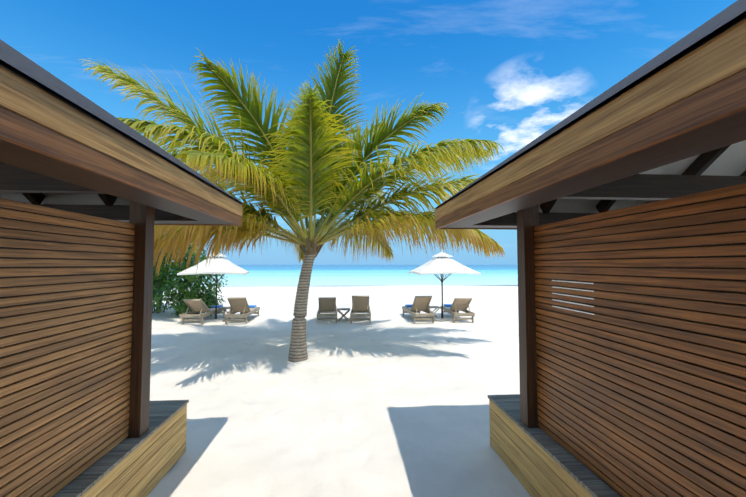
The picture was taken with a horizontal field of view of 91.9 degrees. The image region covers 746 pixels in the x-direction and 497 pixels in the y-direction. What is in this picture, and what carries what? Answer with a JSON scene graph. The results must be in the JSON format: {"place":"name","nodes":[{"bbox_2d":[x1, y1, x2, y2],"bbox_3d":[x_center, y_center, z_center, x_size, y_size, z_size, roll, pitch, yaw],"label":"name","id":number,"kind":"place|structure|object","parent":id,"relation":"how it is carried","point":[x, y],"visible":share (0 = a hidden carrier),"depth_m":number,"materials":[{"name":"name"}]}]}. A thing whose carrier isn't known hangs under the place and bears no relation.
{"place":"outdoors","nodes":[
{"label":"outdoors","id":0,"kind":"place"},
{"bbox_2d":[147,285,530,496],"bbox_3d":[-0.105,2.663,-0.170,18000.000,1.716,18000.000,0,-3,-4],"label":"sand ground","id":1,"kind":"structure","parent":0,"point":[390,400],"depth_m":5.17,"materials":[{"name":"white sand"}]},
{"bbox_2d":[0,39,242,496],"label":"hut","id":2,"kind":"object","parent":1,"relation":"on","point":[92,194],"visible":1,"depth_m":2.18,"materials":[{"name":"brown wood"}]},
{"bbox_2d":[152,232,227,318],"bbox_3d":[-10.869,0.292,13.519,10.844,4.334,4.749,0,-3,-4],"label":"bush","id":3,"kind":"object","parent":1,"relation":"on","point":[164,278],"visible":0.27,"depth_m":12.77,"materials":[{"name":"green plant"}]},
{"bbox_2d":[160,147,227,253],"bbox_3d":[-8.718,-0.781,12.516,7.137,6.680,7.056,0,-3,-4],"label":"palm","id":4,"kind":"object","parent":1,"relation":"on","point":[174,154],"visible":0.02,"depth_m":12.61,"materials":[{"name":"green plant"}]},
{"bbox_2d":[180,299,226,324],"bbox_3d":[-5.581,1.995,11.993,0.642,0.780,2.000,0,-3,0],"label":"lounger","id":5,"kind":"object","parent":1,"relation":"on","point":[195,306],"visible":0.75,"depth_m":11.33,"materials":[{"name":"brown wood"}]},
{"bbox_2d":[177,253,248,321],"bbox_3d":[-5.171,1.221,11.920,1.950,2.380,1.950,1,-3,-16],"label":"umbrella","id":6,"kind":"object","parent":1,"relation":"on","point":[220,265],"visible":0.81,"depth_m":11.39,"materials":[{"name":"white fabric"}]},
{"bbox_2d":[218,307,231,318],"bbox_3d":[-4.971,2.212,12.282,0.440,0.409,0.440,0,-3,-4],"label":"table","id":7,"kind":"object","parent":1,"relation":"on","point":[224,308],"visible":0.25,"depth_m":12.12,"materials":[{"name":"grey wood"}]},
{"bbox_2d":[224,297,259,324],"bbox_3d":[-4.304,1.967,11.992,0.675,0.836,2.011,0,-3,-4],"label":"lounger","id":8,"kind":"object","parent":1,"relation":"on","point":[242,307],"visible":0.98,"depth_m":11.37,"materials":[{"name":"brown wood"}]},
{"bbox_2d":[79,40,504,361],"bbox_3d":[-1.236,-0.883,8.098,8.972,6.506,7.237,2,-3,-31],"label":"palm","id":9,"kind":"object","parent":1,"relation":"on","point":[307,185],"visible":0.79,"depth_m":7.00,"materials":[{"name":"green plant"}]},
{"bbox_2d":[317,297,336,322],"bbox_3d":[-1.543,1.989,12.239,0.642,0.814,2.000,0,-3,-6],"label":"lounger","id":10,"kind":"object","parent":1,"relation":"on","point":[327,307],"visible":1,"depth_m":11.54,"materials":[{"name":"brown wood"}]},
{"bbox_2d":[337,308,349,320],"bbox_3d":[-0.974,2.197,11.932,0.440,0.409,0.440,0,-3,-4],"label":"table","id":11,"kind":"object","parent":1,"relation":"on","point":[341,313],"visible":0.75,"depth_m":11.99,"materials":[{"name":"grey wood"}]},
{"bbox_2d":[350,296,370,323],"bbox_3d":[-0.410,1.961,12.215,0.642,0.868,2.000,0,-3,-1],"label":"lounger","id":12,"kind":"object","parent":1,"relation":"on","point":[360,306],"visible":1,"depth_m":11.54,"materials":[{"name":"brown wood"}]},
{"bbox_2d":[402,296,434,323],"bbox_3d":[1.500,1.967,12.228,0.642,0.857,2.000,0,-3,-7],"label":"lounger","id":13,"kind":"object","parent":1,"relation":"on","point":[420,303],"visible":1,"depth_m":11.63,"materials":[{"name":"brown wood"}]},
{"bbox_2d":[426,306,440,317],"bbox_3d":[2.071,2.223,12.512,0.440,0.409,0.440,0,-3,-4],"label":"table","id":14,"kind":"object","parent":1,"relation":"on","point":[436,307],"visible":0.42,"depth_m":12.38,"materials":[{"name":"grey wood"}]},
{"bbox_2d":[408,250,480,321],"bbox_3d":[2.324,1.230,12.124,1.950,2.380,1.950,0,-3,-4],"label":"umbrella","id":15,"kind":"object","parent":1,"relation":"on","point":[440,265],"visible":0.98,"depth_m":11.64,"materials":[{"name":"white fabric"}]},
{"bbox_2d":[440,298,474,322],"bbox_3d":[2.843,2.004,12.328,0.642,0.792,2.000,0,-3,-2],"label":"lounger","id":16,"kind":"object","parent":1,"relation":"on","point":[456,306],"visible":0.96,"depth_m":11.69,"materials":[{"name":"brown wood"}]},
{"bbox_2d":[434,0,745,496],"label":"hut","id":17,"kind":"object","parent":1,"relation":"on","point":[620,207],"visible":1,"depth_m":1.90,"materials":[{"name":"brown wood"}]},
{"bbox_2d":[166,265,517,286],"bbox_3d":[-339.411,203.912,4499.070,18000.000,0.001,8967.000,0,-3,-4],"label":"sea","id":18,"kind":"structure","parent":0,"point":[329,275],"depth_m":67.93,"materials":[{"name":"liquid"}]},
{"bbox_2d":[0,0,736,264],"label":"sky","id":19,"kind":"structure","parent":0,"point":[506,73],"materials":[{"name":"blue"}]}
]}

